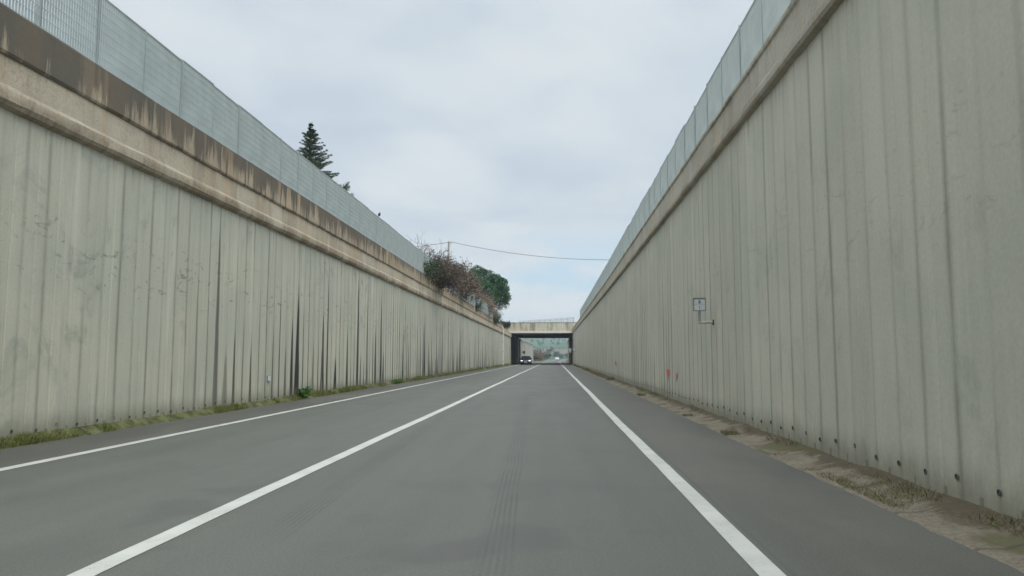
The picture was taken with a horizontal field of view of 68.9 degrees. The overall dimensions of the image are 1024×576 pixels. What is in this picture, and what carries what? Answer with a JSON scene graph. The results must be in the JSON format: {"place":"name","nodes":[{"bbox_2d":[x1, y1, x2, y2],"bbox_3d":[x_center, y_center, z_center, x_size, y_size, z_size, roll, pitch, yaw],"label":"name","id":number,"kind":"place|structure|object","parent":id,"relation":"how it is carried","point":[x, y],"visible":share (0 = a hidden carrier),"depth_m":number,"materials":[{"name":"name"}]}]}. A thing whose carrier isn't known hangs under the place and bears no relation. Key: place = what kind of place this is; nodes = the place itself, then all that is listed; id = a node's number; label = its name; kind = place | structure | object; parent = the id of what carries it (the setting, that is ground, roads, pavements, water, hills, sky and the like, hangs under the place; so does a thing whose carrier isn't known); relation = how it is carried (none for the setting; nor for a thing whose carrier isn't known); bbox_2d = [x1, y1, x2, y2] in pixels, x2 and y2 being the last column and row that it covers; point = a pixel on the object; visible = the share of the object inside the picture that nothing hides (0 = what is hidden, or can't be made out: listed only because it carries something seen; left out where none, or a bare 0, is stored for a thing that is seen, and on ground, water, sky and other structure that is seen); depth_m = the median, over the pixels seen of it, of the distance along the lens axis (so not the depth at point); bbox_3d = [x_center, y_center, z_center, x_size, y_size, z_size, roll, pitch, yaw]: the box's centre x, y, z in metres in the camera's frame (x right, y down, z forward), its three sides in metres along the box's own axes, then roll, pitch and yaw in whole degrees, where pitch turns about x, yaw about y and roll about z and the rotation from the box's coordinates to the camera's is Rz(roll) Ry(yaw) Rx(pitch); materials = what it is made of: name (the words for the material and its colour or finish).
{"place":"outdoors","nodes":[
{"label":"outdoors","id":0,"kind":"place"},
{"bbox_2d":[1,0,753,322],"label":"sky","id":1,"kind":"structure","parent":0,"point":[537,128],"materials":[{"name":"white"}]},
{"bbox_2d":[0,359,1023,575],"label":"road","id":2,"kind":"structure","parent":0,"point":[549,468],"depth_m":6.43,"materials":[{"name":"grey asphalt"}]},
{"bbox_2d":[0,364,510,448],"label":"verge","id":3,"kind":"structure","parent":2,"relation":"on","point":[130,423],"depth_m":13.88,"materials":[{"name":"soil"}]},
{"bbox_2d":[297,386,312,397],"bbox_3d":[-6.110,3.029,21.782,0.454,0.362,0.842,0,-5,3],"label":"weed","id":4,"kind":"object","parent":3,"relation":"on","point":[303,392],"visible":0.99,"depth_m":21.69,"materials":[{"name":"green plant"}]},
{"bbox_2d":[391,379,402,382],"bbox_3d":[-5.334,4.311,34.619,0.586,0.265,1.259,0,-5,3],"label":"weed","id":5,"kind":"object","parent":3,"relation":"on","point":[398,380],"visible":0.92,"depth_m":34.37,"materials":[{"name":"green plant"}]},
{"bbox_2d":[0,365,515,470],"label":"road marking","id":6,"kind":"object","parent":2,"relation":"on","point":[60,457],"visible":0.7,"depth_m":11.22,"materials":[{"name":"white paint"}]},
{"bbox_2d":[67,359,559,575],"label":"road marking","id":7,"kind":"object","parent":2,"relation":"on","point":[102,565],"visible":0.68,"depth_m":5.83,"materials":[{"name":"white paint"}]},
{"bbox_2d":[520,356,531,364],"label":"dark car","id":8,"kind":"object","parent":2,"relation":"on","point":[526,360],"visible":1,"depth_m":127.42,"materials":[{"name":"blue paint"}]},
{"bbox_2d":[560,359,785,575],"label":"road marking","id":9,"kind":"object","parent":2,"relation":"on","point":[758,561],"visible":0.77,"depth_m":5.79,"materials":[{"name":"white paint"}]},
{"bbox_2d":[572,364,1023,572],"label":"gutter","id":10,"kind":"object","parent":2,"relation":"on","point":[948,517],"visible":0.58,"depth_m":6.41,"materials":[{"name":"concrete"}]},
{"bbox_2d":[573,364,1023,535],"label":"dry grass","id":11,"kind":"structure","parent":10,"relation":"on","point":[733,432],"depth_m":6.61,"materials":[{"name":"brown plant"}]},
{"bbox_2d":[519,338,567,361],"bbox_3d":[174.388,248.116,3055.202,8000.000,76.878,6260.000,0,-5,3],"label":"ground","id":12,"kind":"structure","parent":0,"point":[562,346],"depth_m":1144.35,"materials":[{"name":"grey"}]},
{"bbox_2d":[0,2,511,437],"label":"retaining wall","id":13,"kind":"structure","parent":12,"relation":"on","point":[156,259],"depth_m":14.12,"materials":[{"name":"concrete"}]},
{"bbox_2d":[0,0,494,317],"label":"fence","id":14,"kind":"object","parent":13,"relation":"on","point":[161,74],"visible":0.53,"depth_m":15.43,"materials":[{"name":"metal"}]},
{"bbox_2d":[423,251,443,281],"bbox_3d":[-4.683,-1.275,42.801,1.692,1.750,2.182,0,-5,3],"label":"ivy","id":15,"kind":"object","parent":14,"relation":"attached to","point":[429,270],"visible":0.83,"depth_m":42.76,"materials":[{"name":"green plant"}]},
{"bbox_2d":[475,299,485,311],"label":"ivy","id":16,"kind":"object","parent":14,"relation":"attached to","point":[477,306],"visible":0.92,"depth_m":69.70,"materials":[{"name":"green plant"}]},
{"bbox_2d":[493,312,502,324],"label":"ivy","id":17,"kind":"object","parent":14,"relation":"attached to","point":[496,320],"visible":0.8,"depth_m":89.70,"materials":[{"name":"green plant"}]},
{"bbox_2d":[427,247,473,287],"bbox_3d":[-4.280,-1.146,46.474,3.393,2.790,5.772,0,-5,3],"label":"thorn shrub","id":18,"kind":"object","parent":13,"relation":"on","point":[448,269],"visible":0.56,"depth_m":46.02,"materials":[{"name":"brown plant"}]},
{"bbox_2d":[436,264,460,296],"bbox_3d":[-4.175,-0.409,46.897,1.817,2.010,4.286,0,-5,3],"label":"hanging bramble","id":19,"kind":"object","parent":18,"relation":"hanging from","point":[447,279],"visible":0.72,"depth_m":46.45,"materials":[{"name":"brown plant"}]},
{"bbox_2d":[502,328,503,365],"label":"drain pipe","id":20,"kind":"object","parent":13,"relation":"attached to","point":[503,346],"visible":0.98,"depth_m":104.92,"materials":[{"name":"grey metal"}]},
{"bbox_2d":[296,122,353,195],"bbox_3d":[-11.327,-5.019,41.691,6.160,8.954,6.586,0,-5,3],"label":"fir tree","id":21,"kind":"object","parent":12,"relation":"on","point":[310,151],"visible":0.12,"depth_m":41.90,"materials":[{"name":"green plant"}]},
{"bbox_2d":[410,232,448,263],"bbox_3d":[-7.050,-1.542,54.388,5.843,5.628,9.703,-4,-7,37],"label":"bare tree","id":22,"kind":"object","parent":12,"relation":"on","point":[425,246],"visible":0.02,"depth_m":54.49,"materials":[{"name":"grey plant"}]},
{"bbox_2d":[446,256,482,305],"bbox_3d":[-4.288,-0.356,57.724,3.945,3.682,12.235,0,-5,3],"label":"brown thicket","id":23,"kind":"object","parent":12,"relation":"on","point":[468,286],"visible":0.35,"depth_m":57.27,"materials":[{"name":"red plant"}]},
{"bbox_2d":[466,272,486,301],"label":"brown thicket","id":24,"kind":"object","parent":12,"relation":"on","point":[477,297],"visible":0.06,"depth_m":69.08,"materials":[{"name":"red plant"}]},
{"bbox_2d":[472,281,502,319],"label":"tan thicket","id":25,"kind":"object","parent":12,"relation":"on","point":[490,303],"visible":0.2,"depth_m":83.05,"materials":[{"name":"plant"}]},
{"bbox_2d":[466,265,511,309],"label":"stone pine","id":26,"kind":"object","parent":12,"relation":"on","point":[500,294],"visible":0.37,"depth_m":118.94,"materials":[{"name":"green plant"}]},
{"bbox_2d":[500,319,512,328],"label":"roadside bush","id":27,"kind":"object","parent":12,"relation":"on","point":[506,324],"visible":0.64,"depth_m":124.26,"materials":[{"name":"green plant"}]},
{"bbox_2d":[519,339,533,362],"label":"retaining wall","id":28,"kind":"structure","parent":12,"relation":"on","point":[526,346],"depth_m":188.93,"materials":[{"name":"grey concrete"}]},
{"bbox_2d":[533,349,545,360],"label":"roadside bush","id":29,"kind":"object","parent":12,"relation":"on","point":[537,356],"visible":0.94,"depth_m":247.75,"materials":[{"name":"beige plant"}]},
{"bbox_2d":[504,322,576,363],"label":"overpass bridge","id":30,"kind":"structure","parent":12,"relation":"on","point":[518,330],"depth_m":128.12,"materials":[{"name":"grey concrete"}]},
{"bbox_2d":[519,317,573,321],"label":"bridge railing","id":31,"kind":"object","parent":30,"relation":"on","point":[550,320],"visible":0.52,"depth_m":133.23,"materials":[{"name":"metal"}]},
{"bbox_2d":[524,338,568,359],"bbox_3d":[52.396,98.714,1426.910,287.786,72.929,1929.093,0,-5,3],"label":"woods","id":32,"kind":"object","parent":12,"relation":"on","point":[556,353],"visible":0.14,"depth_m":727.61,"materials":[{"name":"green plant"}]},
{"bbox_2d":[572,0,1023,519],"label":"retaining wall","id":33,"kind":"structure","parent":12,"relation":"on","point":[831,230],"depth_m":7.76,"materials":[{"name":"grey concrete"}]},
{"bbox_2d":[580,0,792,316],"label":"fence","id":34,"kind":"object","parent":33,"relation":"on","point":[759,23],"visible":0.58,"depth_m":15.01,"materials":[{"name":"metal"}]},
{"bbox_2d":[692,298,713,324],"bbox_3d":[3.806,0.466,14.854,0.410,0.540,0.080,0,-5,3],"label":"distance sign","id":35,"kind":"object","parent":33,"relation":"attached to","point":[699,305],"visible":1,"depth_m":14.84,"materials":[{"name":"grey metal"}]},
{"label":"utility pole","id":36,"kind":"object","parent":12,"relation":"on","visible":0},
{"bbox_2d":[453,242,593,259],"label":"overhead cable","id":37,"kind":"object","parent":36,"relation":"attached to","point":[529,255],"visible":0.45,"depth_m":105.77,"materials":[{"name":"black rubber"}]}
]}

